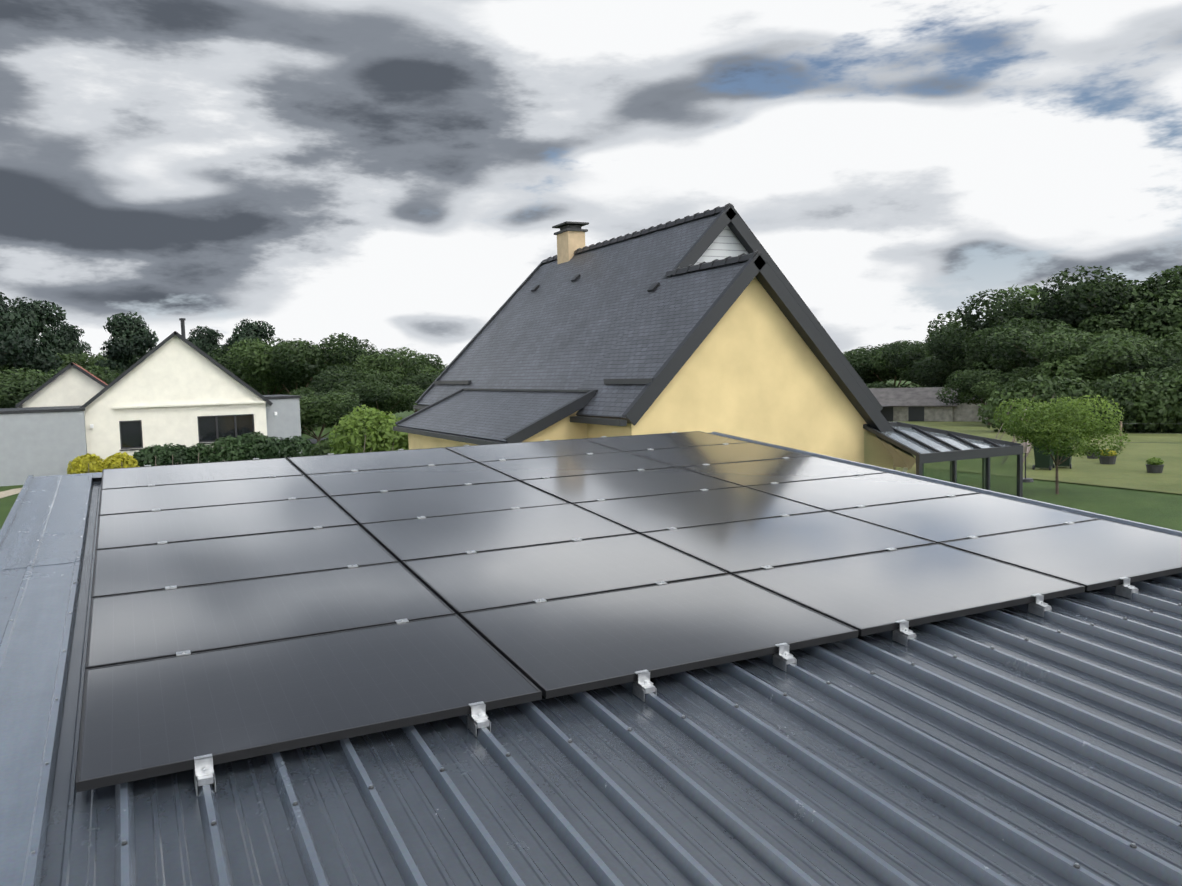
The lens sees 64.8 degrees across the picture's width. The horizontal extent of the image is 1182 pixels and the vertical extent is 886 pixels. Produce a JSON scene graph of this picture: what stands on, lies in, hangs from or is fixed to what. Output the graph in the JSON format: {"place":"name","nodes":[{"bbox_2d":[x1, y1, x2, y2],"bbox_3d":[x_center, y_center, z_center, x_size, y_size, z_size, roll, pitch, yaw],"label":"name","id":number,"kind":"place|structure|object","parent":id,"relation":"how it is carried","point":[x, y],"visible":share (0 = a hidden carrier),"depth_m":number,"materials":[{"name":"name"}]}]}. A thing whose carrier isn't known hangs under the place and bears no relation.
{"place":"outdoors","nodes":[
{"label":"outdoors","id":0,"kind":"place"},
{"bbox_2d":[0,488,21,497],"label":"garden path","id":1,"kind":"structure","parent":0,"point":[6,493],"depth_m":35.47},
{"bbox_2d":[0,379,1181,530],"bbox_3d":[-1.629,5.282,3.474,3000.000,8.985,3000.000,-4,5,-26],"label":"lawn","id":2,"kind":"structure","parent":0,"point":[1160,509],"depth_m":26.80,"materials":[{"name":"green plant"}]},
{"bbox_2d":[0,354,12,373],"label":"oak tree","id":3,"kind":"object","parent":2,"relation":"on","point":[4,366],"visible":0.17,"depth_m":68.90,"materials":[{"name":"green plant"}]},
{"bbox_2d":[0,292,40,365],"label":"pine tree","id":4,"kind":"object","parent":2,"relation":"on","point":[12,334],"visible":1,"depth_m":67.77,"materials":[{"name":"green plant"}]},
{"bbox_2d":[0,375,52,407],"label":"oak tree","id":5,"kind":"object","parent":2,"relation":"on","point":[9,398],"visible":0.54,"depth_m":52.92,"materials":[{"name":"green plant"}]},
{"bbox_2d":[1,297,66,381],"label":"pine tree","id":6,"kind":"object","parent":2,"relation":"on","point":[35,316],"visible":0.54,"depth_m":73.36,"materials":[{"name":"green plant"}]},
{"bbox_2d":[0,366,118,396],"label":"oak tree","id":7,"kind":"object","parent":2,"relation":"on","point":[97,372],"visible":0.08,"depth_m":57.09,"materials":[{"name":"green plant"}]},
{"bbox_2d":[37,321,90,357],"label":"pine tree","id":8,"kind":"object","parent":2,"relation":"on","point":[67,336],"visible":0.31,"depth_m":87.28,"materials":[{"name":"green plant"}]},
{"bbox_2d":[53,351,127,373],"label":"oak tree","id":9,"kind":"object","parent":2,"relation":"on","point":[80,360],"visible":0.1,"depth_m":79.21,"materials":[{"name":"green plant"}]},
{"bbox_2d":[67,452,139,473],"bbox_3d":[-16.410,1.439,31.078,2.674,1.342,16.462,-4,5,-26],"label":"golden shrub","id":10,"kind":"object","parent":2,"relation":"on","point":[89,463],"visible":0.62,"depth_m":37.29,"materials":[{"name":"yellow plant"}]},
{"bbox_2d":[102,368,125,381],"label":"oak tree","id":11,"kind":"object","parent":2,"relation":"on","point":[116,371],"depth_m":66.68,"materials":[{"name":"green plant"}]},
{"bbox_2d":[95,311,158,377],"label":"pine tree","id":12,"kind":"object","parent":2,"relation":"on","point":[130,344],"visible":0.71,"depth_m":76.94,"materials":[{"name":"green plant"}]},
{"bbox_2d":[22,335,266,465],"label":"neighbour walls","id":13,"kind":"structure","parent":2,"relation":"on","point":[175,390],"depth_m":41.53,"materials":[{"name":"white paint"}]},
{"bbox_2d":[15,331,272,407],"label":"neighbour roof","id":14,"kind":"structure","parent":13,"relation":"on","point":[132,367],"depth_m":42.02,"materials":[{"name":"tile"}]},
{"bbox_2d":[0,318,301,485],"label":"neighbour annexes","id":15,"kind":"structure","parent":2,"relation":"on","point":[42,441],"depth_m":38.71,"materials":[{"name":"grey paint"}]},
{"bbox_2d":[187,326,223,356],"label":"pine tree","id":16,"kind":"object","parent":2,"relation":"on","point":[204,340],"visible":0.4,"depth_m":97.30,"materials":[{"name":"green plant"}]},
{"bbox_2d":[132,431,313,466],"bbox_3d":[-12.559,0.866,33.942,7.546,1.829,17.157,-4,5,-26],"label":"shrub","id":17,"kind":"object","parent":2,"relation":"on","point":[252,446],"visible":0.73,"depth_m":39.99,"materials":[{"name":"green plant"}]},
{"bbox_2d":[220,319,275,382],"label":"pine tree","id":18,"kind":"object","parent":2,"relation":"on","point":[255,330],"visible":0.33,"depth_m":92.51,"materials":[{"name":"green plant"}]},
{"bbox_2d":[208,337,287,388],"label":"oak tree","id":19,"kind":"object","parent":2,"relation":"on","point":[221,359],"visible":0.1,"depth_m":88.62,"materials":[{"name":"green plant"}]},
{"bbox_2d":[252,345,298,394],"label":"oak tree","id":20,"kind":"object","parent":2,"relation":"on","point":[282,388],"depth_m":103.56,"materials":[{"name":"green plant"}]},
{"bbox_2d":[226,333,362,393],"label":"oak tree","id":21,"kind":"object","parent":2,"relation":"on","point":[283,365],"visible":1,"depth_m":81.41,"materials":[{"name":"green plant"}]},
{"bbox_2d":[258,347,335,394],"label":"oak tree","id":22,"kind":"object","parent":2,"relation":"on","point":[282,392],"depth_m":127.05,"materials":[{"name":"green plant"}]},
{"bbox_2d":[298,390,370,445],"bbox_3d":[-14.747,-1.053,49.488,6.968,3.443,5.328,-3,5,-14],"label":"oak tree","id":23,"kind":"object","parent":2,"relation":"on","point":[324,409],"visible":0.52,"depth_m":48.44,"materials":[{"name":"green plant"}]},
{"bbox_2d":[289,338,379,389],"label":"oak tree","id":24,"kind":"object","parent":2,"relation":"on","point":[365,345],"visible":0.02,"depth_m":93.16,"materials":[{"name":"green plant"}]},
{"bbox_2d":[309,434,367,455],"bbox_3d":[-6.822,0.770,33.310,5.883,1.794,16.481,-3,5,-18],"label":"hedge shrub","id":25,"kind":"object","parent":2,"relation":"on","point":[324,446],"visible":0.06,"depth_m":38.44,"materials":[{"name":"green plant"}]},
{"bbox_2d":[288,364,393,429],"bbox_3d":[-16.062,-2.562,59.425,7.091,5.003,6.334,1,5,29],"label":"oak tree","id":26,"kind":"object","parent":2,"relation":"on","point":[337,380],"visible":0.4,"depth_m":59.02,"materials":[{"name":"green plant"}]},
{"bbox_2d":[304,347,427,397],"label":"oak tree","id":27,"kind":"object","parent":2,"relation":"on","point":[390,362],"visible":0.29,"depth_m":86.65,"materials":[{"name":"green plant"}]},
{"bbox_2d":[327,404,408,453],"bbox_3d":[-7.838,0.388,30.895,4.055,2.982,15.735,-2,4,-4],"label":"light shrub","id":28,"kind":"object","parent":2,"relation":"on","point":[385,437],"visible":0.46,"depth_m":35.69,"materials":[{"name":"green plant"}]},
{"bbox_2d":[334,380,422,423],"bbox_3d":[-13.052,-1.910,57.100,5.340,3.890,6.488,-3,5,-19],"label":"oak tree","id":29,"kind":"object","parent":2,"relation":"on","point":[391,399],"visible":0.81,"depth_m":55.93,"materials":[{"name":"green plant"}]},
{"bbox_2d":[374,372,440,413],"bbox_3d":[-11.639,-2.727,63.783,7.004,4.418,6.845,-4,5,-27],"label":"oak tree","id":30,"kind":"object","parent":2,"relation":"on","point":[426,380],"visible":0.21,"depth_m":62.37,"materials":[{"name":"green plant"}]},
{"bbox_2d":[403,353,442,411],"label":"oak tree","id":31,"kind":"object","parent":2,"relation":"on","point":[428,361],"visible":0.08,"depth_m":94.39,"materials":[{"name":"green plant"}]},
{"bbox_2d":[409,364,446,382],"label":"oak tree","id":32,"kind":"object","parent":2,"relation":"on","point":[430,368],"visible":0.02,"depth_m":91.63,"materials":[{"name":"green plant"}]},
{"bbox_2d":[408,277,892,469],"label":"yellow house walls","id":33,"kind":"structure","parent":2,"relation":"on","point":[752,368],"depth_m":17.87,"materials":[{"name":"yellow paint"}]},
{"bbox_2d":[397,213,906,467],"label":"house roof","id":34,"kind":"structure","parent":33,"relation":"on","point":[606,314],"depth_m":21.17,"materials":[{"name":"grey tile"}]},
{"bbox_2d":[552,221,588,263],"bbox_3d":[-0.586,-5.608,27.704,0.740,1.755,1.000,-4,5,-26],"label":"chimney","id":35,"kind":"object","parent":34,"relation":"on","point":[570,237],"visible":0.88,"depth_m":27.36,"materials":[{"name":"beige paint"}]},
{"bbox_2d":[393,203,915,469],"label":"roof trim","id":36,"kind":"structure","parent":34,"relation":"attached to","point":[760,260],"depth_m":18.19,"materials":[{"name":"black metal"}]},
{"bbox_2d":[694,226,748,264],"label":"gable cladding","id":37,"kind":"structure","parent":33,"relation":"attached to","point":[725,244],"depth_m":20.76,"materials":[{"name":"white wood"}]},
{"bbox_2d":[846,345,888,384],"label":"oak tree","id":38,"kind":"object","parent":2,"relation":"on","point":[870,349],"depth_m":147.52,"materials":[{"name":"green plant"}]},
{"bbox_2d":[843,340,929,387],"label":"oak tree","id":39,"kind":"object","parent":2,"relation":"on","point":[865,368],"visible":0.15,"depth_m":138.98,"materials":[{"name":"green plant"}]},
{"bbox_2d":[869,347,929,385],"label":"oak tree","id":40,"kind":"object","parent":2,"relation":"on","point":[877,362],"visible":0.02,"depth_m":130.07,"materials":[{"name":"green plant"}]},
{"bbox_2d":[882,339,964,386],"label":"oak tree","id":41,"kind":"object","parent":2,"relation":"on","point":[906,361],"visible":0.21,"depth_m":119.68,"materials":[{"name":"green plant"}]},
{"bbox_2d":[869,387,987,421],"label":"barn","id":42,"kind":"structure","parent":2,"relation":"on","point":[913,404],"depth_m":86.65,"materials":[{"name":"stone"}]},
{"bbox_2d":[909,333,965,386],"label":"oak tree","id":43,"kind":"object","parent":2,"relation":"on","point":[942,370],"visible":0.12,"depth_m":110.34,"materials":[{"name":"green plant"}]},
{"bbox_2d":[863,421,1022,496],"bbox_3d":[6.572,0.858,20.448,2.890,2.774,4.470,-4,5,-26],"label":"veranda","id":44,"kind":"object","parent":2,"relation":"on","point":[923,445],"visible":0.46,"depth_m":18.80,"materials":[{"name":"grey metal"}]},
{"bbox_2d":[924,326,1009,416],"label":"oak tree","id":45,"kind":"object","parent":2,"relation":"on","point":[955,356],"visible":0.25,"depth_m":94.23,"materials":[{"name":"green plant"}]},
{"bbox_2d":[936,369,1036,424],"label":"oak tree","id":46,"kind":"object","parent":2,"relation":"on","point":[971,378],"visible":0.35,"depth_m":71.72,"materials":[{"name":"green plant"}]},
{"bbox_2d":[924,306,1072,372],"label":"oak tree","id":47,"kind":"object","parent":2,"relation":"on","point":[953,323],"depth_m":102.72,"materials":[{"name":"green plant"}]},
{"bbox_2d":[971,378,1058,408],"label":"oak tree","id":48,"kind":"object","parent":2,"relation":"on","point":[986,392],"visible":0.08,"depth_m":68.97,"materials":[{"name":"green plant"}]},
{"bbox_2d":[986,351,1054,378],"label":"oak tree","id":49,"kind":"object","parent":2,"relation":"on","point":[1013,365],"visible":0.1,"depth_m":81.04,"materials":[{"name":"green plant"}]},
{"bbox_2d":[1021,408,1033,482],"bbox_3d":[14.176,0.043,30.379,0.483,2.450,0.483,-4,5,-26],"label":"closed parasol","id":50,"kind":"object","parent":2,"relation":"on","point":[1026,448],"visible":0.29,"depth_m":30.30,"materials":[{"name":"beige fabric"}]},
{"bbox_2d":[955,289,1129,338],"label":"oak tree","id":51,"kind":"object","parent":2,"relation":"on","point":[997,316],"visible":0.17,"depth_m":91.92,"materials":[{"name":"green plant"}]},
{"bbox_2d":[961,313,1128,374],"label":"oak tree","id":52,"kind":"object","parent":2,"relation":"on","point":[1040,327],"visible":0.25,"depth_m":83.04,"materials":[{"name":"green plant"}]},
{"bbox_2d":[993,395,1130,493],"bbox_3d":[13.811,0.066,27.346,3.532,2.992,3.460,1,5,29],"label":"tree","id":53,"kind":"object","parent":2,"relation":"on","point":[1052,430],"visible":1,"depth_m":26.64,"materials":[{"name":"green plant"}]},
{"bbox_2d":[982,328,1145,380],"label":"oak tree","id":54,"kind":"object","parent":2,"relation":"on","point":[1032,350],"visible":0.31,"depth_m":70.70,"materials":[{"name":"green plant"}]},
{"bbox_2d":[981,265,1181,393],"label":"oak tree","id":55,"kind":"object","parent":2,"relation":"on","point":[1031,293],"depth_m":96.20,"materials":[{"name":"green plant"}]},
{"bbox_2d":[1029,331,1181,390],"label":"oak tree","id":56,"kind":"object","parent":2,"relation":"on","point":[1093,365],"visible":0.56,"depth_m":64.94,"materials":[{"name":"green plant"}]},
{"bbox_2d":[1036,265,1181,351],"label":"oak tree","id":57,"kind":"object","parent":2,"relation":"on","point":[1107,306],"visible":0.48,"depth_m":85.18,"materials":[{"name":"green plant"}]},
{"bbox_2d":[1099,348,1181,382],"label":"oak tree","id":58,"kind":"object","parent":2,"relation":"on","point":[1160,362],"visible":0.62,"depth_m":62.32,"materials":[{"name":"green plant"}]},
{"bbox_2d":[1122,282,1181,351],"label":"oak tree","id":59,"kind":"object","parent":2,"relation":"on","point":[1171,299],"visible":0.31,"depth_m":82.53,"materials":[{"name":"green plant"}]},
{"bbox_2d":[1137,266,1181,308],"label":"oak tree","id":60,"kind":"object","parent":2,"relation":"on","point":[1171,280],"visible":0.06,"depth_m":85.11,"materials":[{"name":"green plant"}]},
{"bbox_2d":[1163,361,1181,382],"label":"oak tree","id":61,"kind":"object","parent":2,"relation":"on","point":[1179,367],"visible":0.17,"depth_m":60.48,"materials":[{"name":"green plant"}]},
{"bbox_2d":[0,0,1181,366],"label":"sky","id":62,"kind":"structure","parent":0,"point":[386,173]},
{"bbox_2d":[40,478,1181,885],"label":"metal roof","id":63,"kind":"structure","parent":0,"point":[1046,754],"depth_m":3.35,"materials":[{"name":"grey metal"}]},
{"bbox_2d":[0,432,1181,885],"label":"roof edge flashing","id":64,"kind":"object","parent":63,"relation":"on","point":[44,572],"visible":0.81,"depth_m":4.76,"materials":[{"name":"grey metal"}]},
{"bbox_2d":[10,490,1181,868],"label":"roof screws","id":65,"kind":"object","parent":63,"relation":"in","point":[214,822],"visible":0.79,"depth_m":3.49,"materials":[{"name":"grey metal"}]},
{"bbox_2d":[302,399,967,443],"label":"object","id":66,"kind":"structure","parent":0,"point":[313,441],"depth_m":60.77,"materials":[{"name":"concrete"}]},
{"bbox_2d":[393,419,1181,493],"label":"lawn","id":67,"kind":"structure","parent":0,"point":[1127,469],"depth_m":34.78,"materials":[{"name":"green plant"}]},
{"bbox_2d":[866,381,1000,410],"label":"field hedge","id":68,"kind":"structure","parent":67,"relation":"on","point":[879,385],"depth_m":126.30,"materials":[{"name":"green plant"}]},
{"bbox_2d":[1032,442,1053,469],"bbox_3d":[16.275,0.445,33.460,0.630,1.052,0.797,2,6,39],"label":"wheelie bin","id":69,"kind":"object","parent":67,"relation":"on","point":[1042,460],"visible":0.5,"depth_m":33.28,"materials":[{"name":"green plastic"}]},
{"bbox_2d":[1053,440,1072,468],"bbox_3d":[17.123,0.396,33.781,0.630,1.052,0.797,1,5,33],"label":"wheelie bin","id":70,"kind":"object","parent":67,"relation":"on","point":[1067,462],"visible":0.42,"depth_m":33.55,"materials":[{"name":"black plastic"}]},
{"bbox_2d":[976,369,1181,464],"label":"field hedge","id":71,"kind":"object","parent":67,"relation":"on","point":[1153,406],"depth_m":53.31,"materials":[{"name":"green plant"}]},
{"bbox_2d":[1013,421,1181,449],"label":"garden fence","id":72,"kind":"object","parent":67,"relation":"on","point":[1120,423],"visible":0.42,"depth_m":39.54,"materials":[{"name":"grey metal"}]},
{"bbox_2d":[1087,452,1163,472],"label":"plant pots","id":73,"kind":"object","parent":67,"relation":"on","point":[1157,468],"visible":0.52,"depth_m":34.30,"materials":[{"name":"grey plastic"}]},
{"bbox_2d":[1100,448,1116,455],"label":"planter flowers","id":74,"kind":"object","parent":73,"relation":"on","point":[1113,453],"visible":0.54,"depth_m":34.40,"materials":[{"name":"green plant"}]},
{"bbox_2d":[1146,457,1163,464],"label":"planter flowers","id":75,"kind":"object","parent":73,"relation":"on","point":[1154,461],"visible":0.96,"depth_m":31.44,"materials":[{"name":"green plant"}]},
{"bbox_3d":[1.054,2.092,5.107,7.710,2.972,12.760,-4,5,-26],"label":"garage","id":76,"kind":"object","parent":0,"visible":0},
{"bbox_2d":[99,475,326,514],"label":"solar panel","id":77,"kind":"object","parent":76,"relation":"on","point":[162,497],"visible":0.73,"depth_m":7.96,"materials":[{"name":"black"}]},
{"bbox_2d":[92,525,397,597],"bbox_3d":[-2.240,0.744,6.022,1.720,0.035,1.110,-4,9,-26],"label":"solar panel","id":78,"kind":"object","parent":76,"relation":"on","point":[132,569],"visible":0.79,"depth_m":5.94,"materials":[{"name":"black"}]},
{"bbox_2d":[306,462,517,497],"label":"solar panel","id":79,"kind":"object","parent":76,"relation":"on","point":[373,481],"visible":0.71,"depth_m":8.73,"materials":[{"name":"black"}]},
{"bbox_2d":[330,481,567,525],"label":"solar panel","id":80,"kind":"object","parent":76,"relation":"on","point":[360,509],"visible":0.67,"depth_m":7.74,"materials":[{"name":"black"}]},
{"bbox_2d":[402,533,727,616],"bbox_3d":[-0.178,0.788,5.799,1.720,0.037,1.110,-4,9,-26],"label":"solar panel","id":81,"kind":"object","parent":76,"relation":"on","point":[466,583],"visible":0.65,"depth_m":5.71,"materials":[{"name":"black"}]},
{"bbox_2d":[144,432,1138,795],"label":"solar panel clamps","id":82,"kind":"object","parent":76,"relation":"on","point":[204,774],"visible":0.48,"depth_m":4.45,"materials":[{"name":"metal"}]},
{"bbox_2d":[101,458,303,488],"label":"solar panel","id":83,"kind":"object","parent":82,"relation":"attached to","point":[181,473],"visible":0.77,"depth_m":8.96,"materials":[{"name":"black"}]},
{"bbox_2d":[96,496,357,549],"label":"solar panel","id":84,"kind":"object","parent":82,"relation":"attached to","point":[155,527],"visible":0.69,"depth_m":6.95,"materials":[{"name":"black"}]},
{"bbox_2d":[86,562,455,668],"bbox_3d":[-1.732,0.893,5.024,1.720,0.035,1.110,-4,9,-26],"label":"solar panel","id":85,"kind":"object","parent":82,"relation":"attached to","point":[138,626],"visible":0.83,"depth_m":4.93,"materials":[{"name":"black"}]},
{"bbox_2d":[76,614,541,791],"bbox_3d":[-1.224,1.041,4.025,1.720,0.036,1.110,-4,9,-26],"label":"solar panel","id":86,"kind":"object","parent":82,"relation":"attached to","point":[144,719],"visible":1,"depth_m":3.88,"materials":[{"name":"black"}]},
{"bbox_2d":[287,447,474,475],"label":"solar panel","id":87,"kind":"object","parent":82,"relation":"attached to","point":[319,464],"visible":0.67,"depth_m":9.74,"materials":[{"name":"black"}]},
{"bbox_2d":[361,503,636,563],"bbox_3d":[-0.686,0.639,6.797,1.720,0.035,1.110,-4,9,-26],"label":"solar panel","id":88,"kind":"object","parent":82,"relation":"attached to","point":[400,541],"visible":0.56,"depth_m":6.72,"materials":[{"name":"black"}]},
{"bbox_2d":[445,439,621,462],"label":"solar panel","id":89,"kind":"object","parent":82,"relation":"attached to","point":[510,451],"visible":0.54,"depth_m":10.52,"materials":[{"name":"black"}]},
{"bbox_2d":[479,451,675,480],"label":"solar panel","id":90,"kind":"object","parent":82,"relation":"attached to","point":[559,466],"visible":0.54,"depth_m":9.52,"materials":[{"name":"black"}]},
{"bbox_2d":[520,467,742,503],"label":"solar panel","id":91,"kind":"object","parent":82,"relation":"attached to","point":[595,487],"visible":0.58,"depth_m":8.51,"materials":[{"name":"black"}]},
{"bbox_2d":[460,574,858,698],"bbox_3d":[0.330,0.938,4.801,1.720,0.037,1.110,-4,9,-26],"label":"solar panel","id":92,"kind":"object","parent":82,"relation":"attached to","point":[561,647],"visible":0.92,"depth_m":4.67,"materials":[{"name":"black"}]},
{"bbox_2d":[583,431,747,451],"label":"solar panel","id":93,"kind":"object","parent":82,"relation":"attached to","point":[657,441],"visible":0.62,"depth_m":11.30,"materials":[{"name":"black"}]},
{"bbox_2d":[626,442,810,466],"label":"solar panel","id":94,"kind":"object","parent":82,"relation":"attached to","point":[710,454],"visible":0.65,"depth_m":10.30,"materials":[{"name":"black"}]},
{"bbox_2d":[746,473,979,510],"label":"solar panel","id":95,"kind":"object","parent":82,"relation":"attached to","point":[837,493],"visible":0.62,"depth_m":8.29,"materials":[{"name":"black"}]},
{"bbox_2d":[733,543,1084,635],"bbox_3d":[1.884,0.836,5.577,1.720,0.036,1.110,-4,9,-26],"label":"solar panel","id":96,"kind":"object","parent":82,"relation":"attached to","point":[872,593],"visible":0.83,"depth_m":5.46,"materials":[{"name":"black"}]},
{"bbox_2d":[940,519,1181,590],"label":"solar panel","id":97,"kind":"object","parent":82,"relation":"attached to","point":[1090,555],"visible":0.81,"depth_m":6.26,"materials":[{"name":"black"}]},
{"bbox_2d":[573,487,825,533],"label":"solar panel","id":98,"kind":"object","parent":76,"relation":"on","point":[643,514],"visible":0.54,"depth_m":7.51,"materials":[{"name":"black"}]},
{"bbox_2d":[679,456,886,486],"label":"solar panel","id":99,"kind":"object","parent":76,"relation":"on","point":[759,472],"visible":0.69,"depth_m":9.29,"materials":[{"name":"black"}]},
{"bbox_2d":[641,511,935,574],"bbox_3d":[1.376,0.685,6.575,1.720,0.035,1.110,-4,9,-26],"label":"solar panel","id":100,"kind":"object","parent":76,"relation":"on","point":[742,546],"visible":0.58,"depth_m":6.50,"materials":[{"name":"black"}]},
{"bbox_2d":[830,493,1097,543],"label":"solar panel","id":101,"kind":"object","parent":76,"relation":"on","point":[940,520],"visible":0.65,"depth_m":7.28,"materials":[{"name":"black"}]}
]}

